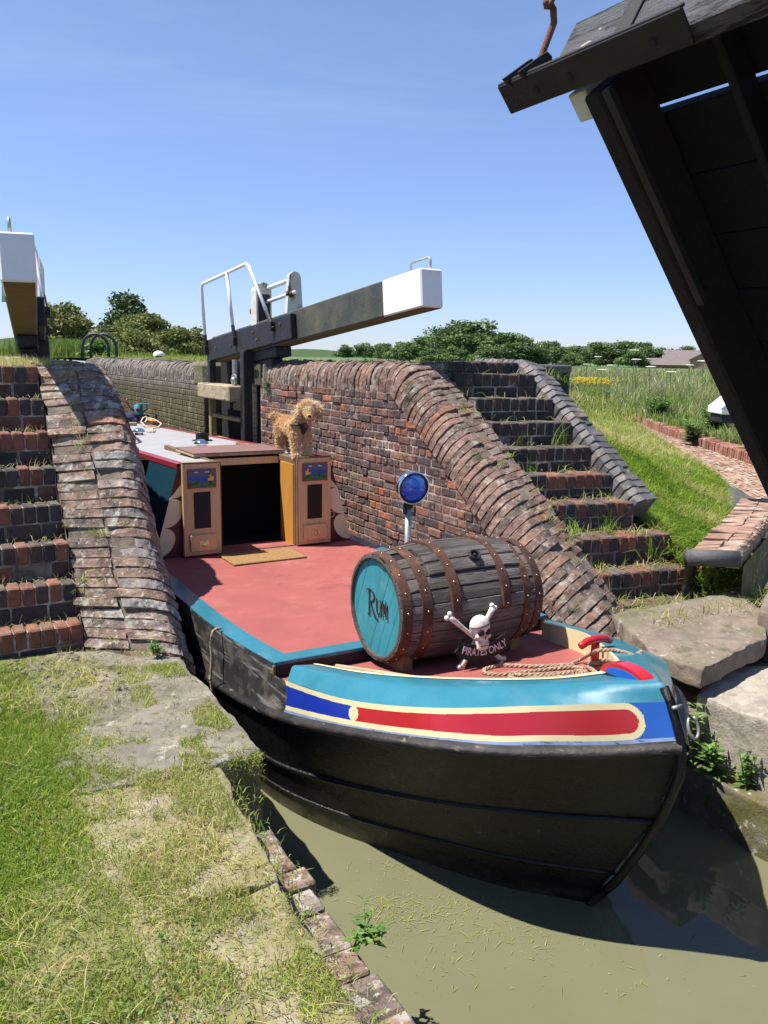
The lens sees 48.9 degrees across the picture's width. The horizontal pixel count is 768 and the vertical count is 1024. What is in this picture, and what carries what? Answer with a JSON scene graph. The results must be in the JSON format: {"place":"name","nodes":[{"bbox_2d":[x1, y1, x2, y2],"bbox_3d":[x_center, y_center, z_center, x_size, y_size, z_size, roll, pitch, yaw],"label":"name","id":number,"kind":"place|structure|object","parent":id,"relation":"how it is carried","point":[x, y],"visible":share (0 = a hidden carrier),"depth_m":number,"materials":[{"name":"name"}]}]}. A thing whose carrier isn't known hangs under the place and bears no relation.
{"place":"outdoors","nodes":[
{"label":"outdoors","id":0,"kind":"place"},
{"bbox_2d":[0,648,360,1023],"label":"grass bank","id":1,"kind":"structure","parent":0,"point":[100,941],"depth_m":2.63,"materials":[{"name":"plant"}]},
{"bbox_2d":[0,365,83,658],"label":"brick staircase","id":2,"kind":"structure","parent":1,"relation":"on","point":[23,555],"depth_m":5.46,"materials":[{"name":"brick"}]},
{"bbox_2d":[0,648,128,708],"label":"grass","id":3,"kind":"structure","parent":1,"relation":"on","point":[61,669],"depth_m":4.76,"materials":[{"name":"green plant"}]},
{"bbox_2d":[0,749,251,1023],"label":"clover","id":4,"kind":"object","parent":1,"relation":"on","point":[192,965],"visible":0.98,"depth_m":2.55,"materials":[{"name":"green plant"}]},
{"bbox_2d":[26,652,262,833],"bbox_3d":[-1.357,1.264,4.476,0.900,0.585,1.846,-5,12,-29],"label":"coping stone","id":5,"kind":"object","parent":1,"relation":"on","point":[153,750],"visible":0.4,"depth_m":4.13,"materials":[{"name":"grey stone"}]},
{"bbox_2d":[146,637,162,654],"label":"leafy weed","id":6,"kind":"object","parent":5,"relation":"on","point":[153,645],"visible":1,"depth_m":5.05,"materials":[{"name":"green plant"}]},
{"bbox_2d":[207,748,404,1023],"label":"edge moss","id":7,"kind":"object","parent":5,"relation":"on","point":[257,756],"visible":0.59,"depth_m":3.04,"materials":[{"name":"green plant"}]},
{"bbox_2d":[69,768,278,926],"bbox_3d":[-0.797,1.475,3.259,0.643,0.536,0.920,-5,12,-29],"label":"coping stone","id":8,"kind":"object","parent":1,"relation":"on","point":[249,867],"visible":0.3,"depth_m":3.16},
{"bbox_2d":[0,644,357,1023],"bbox_3d":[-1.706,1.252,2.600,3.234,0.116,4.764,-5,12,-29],"label":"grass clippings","id":9,"kind":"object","parent":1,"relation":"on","point":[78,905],"depth_m":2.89,"materials":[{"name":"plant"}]},
{"bbox_2d":[134,882,359,1023],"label":"coping stone","id":10,"kind":"object","parent":1,"relation":"on","point":[267,943],"visible":0.62,"depth_m":2.55,"materials":[{"name":"stone"}]},
{"bbox_2d":[0,338,603,357],"bbox_3d":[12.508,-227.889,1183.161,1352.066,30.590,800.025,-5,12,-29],"label":"wooded hills","id":11,"kind":"structure","parent":0,"point":[309,353],"depth_m":1390.65,"materials":[{"name":"green plant"}]},
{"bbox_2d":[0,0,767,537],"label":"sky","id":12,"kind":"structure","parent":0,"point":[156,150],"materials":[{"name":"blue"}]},
{"bbox_2d":[84,517,767,1023],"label":"water","id":13,"kind":"structure","parent":0,"point":[680,885],"depth_m":3.73,"materials":[{"name":"liquid"}]},
{"bbox_2d":[255,830,414,1023],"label":"brick ledge","id":14,"kind":"object","parent":13,"relation":"in","point":[376,982],"visible":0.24,"depth_m":3.10,"materials":[{"name":"brick"}]},
{"bbox_2d":[341,895,392,954],"bbox_3d":[-0.077,1.528,3.104,0.179,0.135,0.192,-5,12,-29],"label":"leafy weed","id":15,"kind":"object","parent":14,"relation":"on","point":[367,936],"visible":1,"depth_m":3.10,"materials":[{"name":"green plant"}]},
{"bbox_2d":[130,422,699,906],"bbox_3d":[-2.162,0.165,9.251,2.186,2.069,13.703,-5,12,-29],"label":"narrowboat","id":16,"kind":"object","parent":13,"relation":"on","point":[550,786],"visible":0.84,"depth_m":4.21,"materials":[{"name":"black paint"}]},
{"bbox_2d":[126,412,139,421],"bbox_3d":[-4.169,-1.497,13.453,0.560,0.193,0.314,-5,12,-29],"label":"canvas bag","id":17,"kind":"object","parent":16,"relation":"on","point":[133,416],"visible":0.34,"depth_m":13.45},
{"bbox_2d":[138,414,148,421],"bbox_3d":[-4.135,-1.598,14.330,0.260,0.110,0.160,-5,12,-29],"label":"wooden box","id":18,"kind":"object","parent":16,"relation":"on","point":[141,417],"visible":0.3,"depth_m":14.27,"materials":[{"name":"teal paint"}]},
{"bbox_2d":[125,399,150,414],"bbox_3d":[-4.158,-1.785,14.266,0.414,0.280,0.154,-5,12,-29],"label":"watering can","id":19,"kind":"object","parent":18,"relation":"on","point":[138,408],"visible":0.98,"depth_m":14.22,"materials":[{"name":"teal paint"}]},
{"bbox_2d":[140,416,161,428],"bbox_3d":[-3.515,-1.349,12.716,0.306,0.083,1.942,-3,11,-20],"label":"pale rope","id":20,"kind":"object","parent":16,"relation":"on","point":[154,427],"visible":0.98,"depth_m":12.78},
{"bbox_2d":[181,461,222,556],"bbox_3d":[-1.503,-0.024,7.004,0.326,0.783,0.085,-5,12,-29],"label":"cabin door","id":21,"kind":"structure","parent":16,"relation":"in","point":[200,481],"depth_m":6.99,"materials":[{"name":"brown wood"}]},
{"bbox_2d":[209,627,221,694],"bbox_3d":[-1.029,0.923,5.177,0.095,0.449,0.032,-7,13,-38],"label":"fender rope","id":22,"kind":"object","parent":16,"relation":"hanging from","point":[211,654],"visible":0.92,"depth_m":5.15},
{"bbox_2d":[219,548,306,565],"bbox_3d":[-1.012,0.372,7.070,0.640,0.016,0.370,-5,12,-29],"label":"doormat","id":23,"kind":"object","parent":16,"relation":"on","point":[256,557],"visible":1,"depth_m":7.03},
{"bbox_2d":[267,398,323,459],"bbox_3d":[-0.795,-0.766,7.607,0.313,0.569,0.802,-5,12,-29],"label":"dog","id":24,"kind":"object","parent":16,"relation":"on","point":[292,431],"visible":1,"depth_m":7.41},
{"bbox_2d":[296,455,330,544],"bbox_3d":[-0.618,-0.103,7.500,0.326,0.783,0.085,-5,12,-29],"label":"cabin door","id":25,"kind":"structure","parent":16,"relation":"in","point":[313,473],"depth_m":7.49,"materials":[{"name":"brown wood"}]},
{"bbox_2d":[333,664,414,675],"bbox_3d":[-0.062,0.881,4.662,0.563,0.091,0.024,9,13,37],"label":"wooden pole","id":26,"kind":"object","parent":16,"relation":"on","point":[357,668],"visible":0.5,"depth_m":4.69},
{"bbox_2d":[382,657,411,670],"bbox_3d":[0.036,0.820,4.853,0.070,0.122,0.380,-5,12,-29],"label":"wooden chock","id":27,"kind":"object","parent":16,"relation":"on","point":[403,664],"visible":0.2,"depth_m":4.70,"materials":[{"name":"brown wood"}]},
{"bbox_2d":[396,471,428,543],"bbox_3d":[0.154,0.235,5.215,0.207,0.996,0.136,-5,12,-29],"label":"spotlight","id":28,"kind":"object","parent":16,"relation":"on","point":[412,487],"visible":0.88,"depth_m":5.11,"materials":[{"name":"metal"}]},
{"bbox_2d":[350,533,543,662],"bbox_3d":[0.372,0.495,4.971,0.969,0.701,0.699,-5,12,-29],"label":"rum barrel","id":29,"kind":"object","parent":16,"relation":"on","point":[406,597],"visible":0.91,"depth_m":4.72,"materials":[{"name":"brown wood"}]},
{"bbox_2d":[444,603,510,669],"bbox_3d":[0.522,0.698,4.644,0.423,0.357,0.121,-5,12,-29],"label":"skull plaque","id":30,"kind":"object","parent":16,"relation":"on","point":[480,647],"visible":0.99,"depth_m":4.61,"materials":[{"name":"white paint"}]},
{"bbox_2d":[507,636,519,649],"bbox_3d":[0.692,0.762,5.221,0.070,0.122,0.380,-5,12,-29],"label":"wooden chock","id":31,"kind":"object","parent":16,"relation":"on","point":[514,644],"visible":0.12,"depth_m":5.06,"materials":[{"name":"brown wood"}]},
{"bbox_2d":[482,650,642,677],"bbox_3d":[0.884,0.798,4.301,0.507,0.246,0.823,-30,33,-70],"label":"rope coil","id":32,"kind":"object","parent":16,"relation":"on","point":[546,669],"visible":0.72,"depth_m":4.41,"materials":[{"name":"fabric"}]},
{"bbox_2d":[570,648,633,663],"bbox_3d":[1.113,0.765,4.350,0.136,0.200,0.508,-3,11,-22],"label":"rope end","id":33,"kind":"object","parent":16,"relation":"on","point":[593,652],"visible":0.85,"depth_m":4.26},
{"bbox_2d":[252,359,623,640],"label":"brick wall","id":34,"kind":"structure","parent":13,"relation":"in","point":[380,428],"depth_m":7.17,"materials":[{"name":"brick"}]},
{"bbox_2d":[252,383,256,442],"bbox_3d":[-1.605,-0.511,10.510,0.060,2.160,0.080,-5,12,-29],"label":"recess post","id":35,"kind":"object","parent":34,"relation":"attached to","point":[254,407],"visible":0.32,"depth_m":10.34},
{"bbox_2d":[198,256,442,441],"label":"lock gate","id":36,"kind":"structure","parent":34,"relation":"attached to","point":[267,338],"depth_m":9.59,"materials":[{"name":"paint"}]},
{"bbox_2d":[334,858,759,1009],"bbox_3d":[0.577,1.876,3.645,1.919,0.003,0.964,6,11,24],"label":"floating weed","id":37,"kind":"object","parent":13,"relation":"on","point":[462,917],"visible":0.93,"depth_m":3.83,"materials":[{"name":"plant"}]},
{"bbox_2d":[498,0,767,496],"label":"lift bridge","id":38,"kind":"structure","parent":13,"relation":"in","point":[693,173],"depth_m":2.74,"materials":[{"name":"paint"}]},
{"bbox_2d":[538,0,556,56],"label":"chain","id":39,"kind":"object","parent":38,"relation":"attached to","point":[550,5],"visible":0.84,"depth_m":2.83,"materials":[{"name":"metal"}]},
{"bbox_2d":[661,761,767,861],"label":"stone block","id":40,"kind":"structure","parent":13,"relation":"in","point":[729,809],"depth_m":4.51,"materials":[{"name":"stone"}]},
{"bbox_2d":[671,677,707,761],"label":"stone block","id":41,"kind":"structure","parent":40,"relation":"on","point":[690,692],"depth_m":4.83,"materials":[{"name":"grey stone"}]},
{"bbox_2d":[757,591,767,663],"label":"stone block","id":42,"kind":"structure","parent":41,"relation":"on","point":[762,621],"depth_m":5.46,"materials":[{"name":"stone"}]},
{"bbox_2d":[686,696,706,766],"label":"leafy weed","id":43,"kind":"object","parent":40,"relation":"on","point":[693,761],"visible":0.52,"depth_m":4.70,"materials":[{"name":"green plant"}]},
{"bbox_2d":[694,733,733,781],"bbox_3d":[1.794,1.325,4.583,0.232,0.233,0.233,-5,12,-29],"label":"leafy weed","id":44,"kind":"object","parent":40,"relation":"on","point":[713,759],"visible":1,"depth_m":4.58,"materials":[{"name":"green plant"}]},
{"bbox_2d":[731,751,761,786],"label":"leafy weed","id":45,"kind":"object","parent":40,"relation":"on","point":[746,774],"visible":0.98,"depth_m":4.50,"materials":[{"name":"green plant"}]},
{"bbox_3d":[4.085,2.151,2.179,1.540,1.100,9.400,-5,12,-29],"label":"bank wall","id":46,"kind":"object","parent":13,"relation":"in","visible":0},
{"bbox_2d":[696,666,767,790],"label":"stone block","id":47,"kind":"structure","parent":46,"relation":"on","point":[735,709],"depth_m":4.66,"materials":[{"name":"stone"}]},
{"bbox_2d":[612,590,766,688],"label":"stone block","id":48,"kind":"structure","parent":47,"relation":"on","point":[700,652],"depth_m":5.30,"materials":[{"name":"stone"}]},
{"bbox_2d":[283,357,707,422],"bbox_3d":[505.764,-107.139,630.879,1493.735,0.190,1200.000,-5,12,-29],"label":"meadow ground","id":49,"kind":"structure","parent":0,"point":[575,367],"depth_m":254.07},
{"bbox_2d":[331,344,355,357],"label":"hedgerow tree","id":50,"kind":"object","parent":49,"relation":"on","point":[344,351],"visible":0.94,"depth_m":195.20,"materials":[{"name":"green plant"}]},
{"bbox_2d":[351,342,376,357],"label":"hedgerow tree","id":51,"kind":"object","parent":49,"relation":"on","point":[363,350],"visible":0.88,"depth_m":185.34,"materials":[{"name":"green plant"}]},
{"bbox_2d":[372,343,392,359],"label":"hedgerow tree","id":52,"kind":"object","parent":49,"relation":"on","point":[381,348],"visible":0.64,"depth_m":180.93,"materials":[{"name":"green plant"}]},
{"bbox_2d":[381,341,415,360],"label":"hedgerow tree","id":53,"kind":"object","parent":49,"relation":"on","point":[392,353],"visible":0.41,"depth_m":165.96,"materials":[{"name":"green plant"}]},
{"bbox_2d":[395,336,436,361],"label":"hedgerow tree","id":54,"kind":"object","parent":49,"relation":"on","point":[410,350],"visible":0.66,"depth_m":151.44,"materials":[{"name":"green plant"}]},
{"bbox_2d":[416,347,437,361],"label":"hedgerow tree","id":55,"kind":"object","parent":49,"relation":"on","point":[429,355],"visible":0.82,"depth_m":138.39,"materials":[{"name":"green plant"}]},
{"bbox_2d":[418,324,452,355],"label":"airy tree","id":56,"kind":"object","parent":49,"relation":"on","point":[438,342],"visible":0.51,"depth_m":145.98,"materials":[{"name":"green plant"}]},
{"bbox_2d":[434,345,467,361],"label":"hedgerow tree","id":57,"kind":"object","parent":49,"relation":"on","point":[451,354],"visible":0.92,"depth_m":136.39,"materials":[{"name":"green plant"}]},
{"bbox_2d":[429,318,507,360],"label":"oak tree","id":58,"kind":"object","parent":49,"relation":"on","point":[467,336],"visible":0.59,"depth_m":143.57,"materials":[{"name":"green plant"}]},
{"bbox_2d":[466,343,504,360],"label":"hedgerow tree","id":59,"kind":"object","parent":49,"relation":"on","point":[491,352],"visible":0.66,"depth_m":135.32,"materials":[{"name":"green plant"}]},
{"bbox_2d":[491,332,527,356],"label":"hedgerow tree","id":60,"kind":"object","parent":49,"relation":"on","point":[502,335],"visible":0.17,"depth_m":143.56,"materials":[{"name":"green plant"}]},
{"bbox_2d":[498,337,540,359],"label":"hedgerow tree","id":61,"kind":"object","parent":49,"relation":"on","point":[510,351],"visible":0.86,"depth_m":141.70,"materials":[{"name":"green plant"}]},
{"bbox_2d":[523,343,552,363],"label":"hedgerow tree","id":62,"kind":"object","parent":49,"relation":"on","point":[541,357],"visible":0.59,"depth_m":143.44,"materials":[{"name":"green plant"}]},
{"bbox_2d":[534,340,575,364],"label":"hedgerow tree","id":63,"kind":"object","parent":49,"relation":"on","point":[558,350],"visible":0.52,"depth_m":152.52,"materials":[{"name":"green plant"}]},
{"bbox_2d":[557,352,584,365],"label":"hedgerow tree","id":64,"kind":"object","parent":49,"relation":"on","point":[571,359],"visible":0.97,"depth_m":133.69,"materials":[{"name":"green plant"}]},
{"bbox_2d":[554,344,591,365],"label":"hedgerow tree","id":65,"kind":"object","parent":49,"relation":"on","point":[577,349],"visible":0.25,"depth_m":157.42,"materials":[{"name":"green plant"}]},
{"bbox_2d":[569,377,622,391],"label":"ragwort","id":66,"kind":"object","parent":49,"relation":"on","point":[590,381],"visible":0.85,"depth_m":27.00,"materials":[{"name":"yellow plant"}]},
{"bbox_2d":[578,341,617,366],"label":"hedgerow tree","id":67,"kind":"object","parent":49,"relation":"on","point":[597,349],"visible":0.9,"depth_m":148.75,"materials":[{"name":"green plant"}]},
{"bbox_2d":[606,340,639,366],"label":"hedgerow tree","id":68,"kind":"object","parent":49,"relation":"on","point":[620,350],"visible":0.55,"depth_m":148.32,"materials":[{"name":"green plant"}]},
{"bbox_2d":[613,348,650,366],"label":"hedgerow tree","id":69,"kind":"object","parent":49,"relation":"on","point":[626,359],"visible":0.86,"depth_m":140.63,"materials":[{"name":"green plant"}]},
{"bbox_2d":[629,341,663,365],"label":"hedgerow tree","id":70,"kind":"object","parent":49,"relation":"on","point":[646,347],"visible":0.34,"depth_m":162.96,"materials":[{"name":"green plant"}]},
{"bbox_2d":[643,395,673,415],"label":"leafy weed","id":71,"kind":"object","parent":49,"relation":"on","point":[660,405],"visible":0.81,"depth_m":18.17,"materials":[{"name":"green plant"}]},
{"bbox_2d":[636,358,690,368],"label":"farm building","id":72,"kind":"structure","parent":49,"relation":"on","point":[675,363],"depth_m":140.99,"materials":[{"name":"brick"}]},
{"bbox_2d":[662,350,700,357],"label":"farm building","id":73,"kind":"structure","parent":49,"relation":"on","point":[680,353],"depth_m":162.86,"materials":[{"name":"brick"}]},
{"bbox_2d":[676,346,695,349],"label":"hedgerow tree","id":74,"kind":"object","parent":49,"relation":"on","point":[687,348],"visible":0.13,"depth_m":212.37,"materials":[{"name":"green plant"}]},
{"bbox_2d":[621,413,767,498],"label":"bywash wall","id":75,"kind":"structure","parent":49,"relation":"on","point":[732,463],"depth_m":12.69,"materials":[{"name":"red brick"}]},
{"bbox_2d":[682,418,707,442],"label":"leafy weed","id":76,"kind":"object","parent":75,"relation":"on","point":[690,429],"visible":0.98,"depth_m":14.18,"materials":[{"name":"green plant"}]},
{"bbox_2d":[688,354,707,369],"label":"farm building","id":77,"kind":"structure","parent":49,"relation":"on","point":[695,362],"depth_m":129.40,"materials":[{"name":"brick"}]},
{"bbox_2d":[699,406,730,430],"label":"leafy weed","id":78,"kind":"object","parent":49,"relation":"on","point":[714,424],"visible":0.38,"depth_m":14.66,"materials":[{"name":"green plant"}]},
{"bbox_2d":[569,365,743,445],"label":"meadow grass","id":79,"kind":"structure","parent":0,"point":[685,397],"depth_m":22.46,"materials":[{"name":"plant"}]},
{"bbox_2d":[708,396,732,422],"bbox_3d":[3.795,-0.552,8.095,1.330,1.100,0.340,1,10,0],"label":"timber post","id":80,"kind":"object","parent":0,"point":[718,410],"visible":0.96,"depth_m":7.96,"materials":[{"name":"white paint"}]},
{"bbox_2d":[745,589,767,665],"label":"bank","id":81,"kind":"structure","parent":0,"point":[758,663],"depth_m":5.45,"materials":[{"name":"soil"}]},
{"bbox_2d":[682,497,767,597],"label":"wing wall","id":82,"kind":"structure","parent":81,"relation":"on","point":[734,538],"depth_m":6.61,"materials":[{"name":"brick"}]},
{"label":"grass slope","id":83,"kind":"structure","parent":0,"visible":0},
{"bbox_2d":[539,364,571,395],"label":"brick pier","id":84,"kind":"structure","parent":83,"relation":"on","point":[564,373],"depth_m":8.62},
{"bbox_2d":[581,408,764,595],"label":"slope grass","id":85,"kind":"structure","parent":83,"relation":"on","point":[685,511],"depth_m":8.89,"materials":[{"name":"plant"}]},
{"bbox_2d":[681,566,756,586],"bbox_3d":[2.452,0.429,6.396,0.538,0.236,0.631,-5,12,-29],"label":"grass tuft","id":86,"kind":"object","parent":85,"relation":"on","point":[716,575],"visible":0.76,"depth_m":6.38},
{"bbox_3d":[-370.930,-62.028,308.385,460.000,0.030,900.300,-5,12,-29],"label":"upper ground","id":87,"kind":"structure","parent":0,"visible":0},
{"bbox_2d":[44,406,67,538],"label":"lock side wall","id":88,"kind":"structure","parent":87,"relation":"on","point":[55,468],"depth_m":7.92,"materials":[{"name":"brick"}]},
{"bbox_2d":[0,216,52,360],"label":"lock gate","id":89,"kind":"structure","parent":88,"relation":"attached to","point":[22,272],"depth_m":6.40,"materials":[{"name":"paint"}]},
{"bbox_2d":[0,336,137,357],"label":"reeds","id":90,"kind":"object","parent":87,"relation":"on","point":[65,348],"visible":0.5,"depth_m":23.22,"materials":[{"name":"green plant"}]},
{"bbox_2d":[47,301,106,360],"bbox_3d":[-11.570,-6.569,31.161,2.822,2.444,2.526,3,11,10],"label":"hawthorn bush","id":91,"kind":"object","parent":87,"relation":"on","point":[66,321],"visible":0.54,"depth_m":30.62,"materials":[{"name":"green plant"}]},
{"bbox_2d":[76,340,114,360],"bbox_3d":[-7.568,-4.128,22.366,1.094,0.857,0.972,-1,11,-10],"label":"nettle bed","id":92,"kind":"object","parent":87,"relation":"on","point":[99,347],"visible":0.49,"depth_m":22.11,"materials":[{"name":"green plant"}]},
{"bbox_2d":[11,360,194,674],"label":"parapet wall","id":93,"kind":"structure","parent":87,"relation":"on","point":[110,494],"depth_m":5.58,"materials":[{"name":"brick"}]},
{"bbox_2d":[85,357,221,435],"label":"chamber wall","id":94,"kind":"structure","parent":87,"relation":"on","point":[167,389],"depth_m":13.79,"materials":[{"name":"brick"}]},
{"bbox_2d":[153,351,163,356],"bbox_3d":[-4.822,-3.350,18.070,0.235,0.198,0.235,-5,12,-29],"label":"bollard","id":95,"kind":"object","parent":87,"relation":"on","point":[158,353],"visible":0.84,"depth_m":17.98,"materials":[{"name":"white paint"}]},
{"bbox_2d":[0,347,658,424],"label":"grass","id":96,"kind":"structure","parent":87,"relation":"on","point":[132,355],"depth_m":9.34,"materials":[{"name":"plant"}]},
{"bbox_2d":[81,333,117,358],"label":"metal arch","id":97,"kind":"structure","parent":96,"relation":"on","point":[101,335],"depth_m":19.48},
{"bbox_2d":[428,358,763,610],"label":"brick staircase","id":98,"kind":"structure","parent":87,"relation":"on","point":[614,476],"depth_m":6.94,"materials":[{"name":"brick"}]},
{"bbox_2d":[0,354,766,642],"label":"strewn grass","id":99,"kind":"structure","parent":98,"relation":"on","point":[564,529],"depth_m":6.15,"materials":[{"name":"plant"}]},
{"bbox_2d":[520,455,537,471],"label":"grass tuft","id":100,"kind":"object","parent":98,"relation":"on","point":[530,465],"visible":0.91,"depth_m":6.89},
{"bbox_2d":[551,424,570,444],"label":"grass tuft","id":101,"kind":"object","parent":98,"relation":"on","point":[562,441],"visible":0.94,"depth_m":7.20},
{"bbox_2d":[566,514,591,535],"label":"grass tuft","id":102,"kind":"object","parent":98,"relation":"on","point":[576,530],"visible":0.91,"depth_m":6.46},
{"bbox_2d":[597,508,627,532],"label":"grass tuft","id":103,"kind":"object","parent":98,"relation":"on","point":[610,525],"visible":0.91,"depth_m":6.58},
{"bbox_2d":[627,528,665,559],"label":"grass tuft","id":104,"kind":"object","parent":98,"relation":"on","point":[651,546],"visible":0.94,"depth_m":6.52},
{"bbox_3d":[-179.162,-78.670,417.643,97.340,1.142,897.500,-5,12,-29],"label":"upper slope","id":105,"kind":"structure","parent":0,"visible":0},
{"bbox_2d":[96,289,147,333],"bbox_3d":[-12.313,-8.631,39.261,2.838,3.446,2.390,2,10,5],"label":"young tree","id":106,"kind":"object","parent":105,"relation":"on","point":[127,304],"visible":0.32,"depth_m":38.52,"materials":[{"name":"green plant"}]},
{"bbox_2d":[77,323,174,360],"bbox_3d":[-8.623,-5.545,28.221,3.439,1.534,3.662,-5,12,-29],"label":"bramble thicket","id":107,"kind":"object","parent":105,"relation":"on","point":[141,340],"visible":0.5,"depth_m":27.60,"materials":[{"name":"green plant"}]},
{"bbox_2d":[113,311,170,342],"bbox_3d":[-9.598,-6.986,34.017,2.575,2.170,2.379,-5,12,-29],"label":"hawthorn bush","id":108,"kind":"object","parent":105,"relation":"on","point":[154,322],"visible":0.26,"depth_m":33.68,"materials":[{"name":"green plant"}]},
{"bbox_2d":[148,325,200,355],"bbox_3d":[-7.554,-5.989,30.513,2.023,1.522,2.105,-5,12,-29],"label":"hawthorn bush","id":109,"kind":"object","parent":105,"relation":"on","point":[179,340],"visible":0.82,"depth_m":30.06,"materials":[{"name":"green plant"}]},
{"bbox_2d":[186,326,206,356],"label":"hawthorn bush","id":110,"kind":"object","parent":105,"relation":"on","point":[196,331],"visible":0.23,"depth_m":34.14,"materials":[{"name":"green plant"}]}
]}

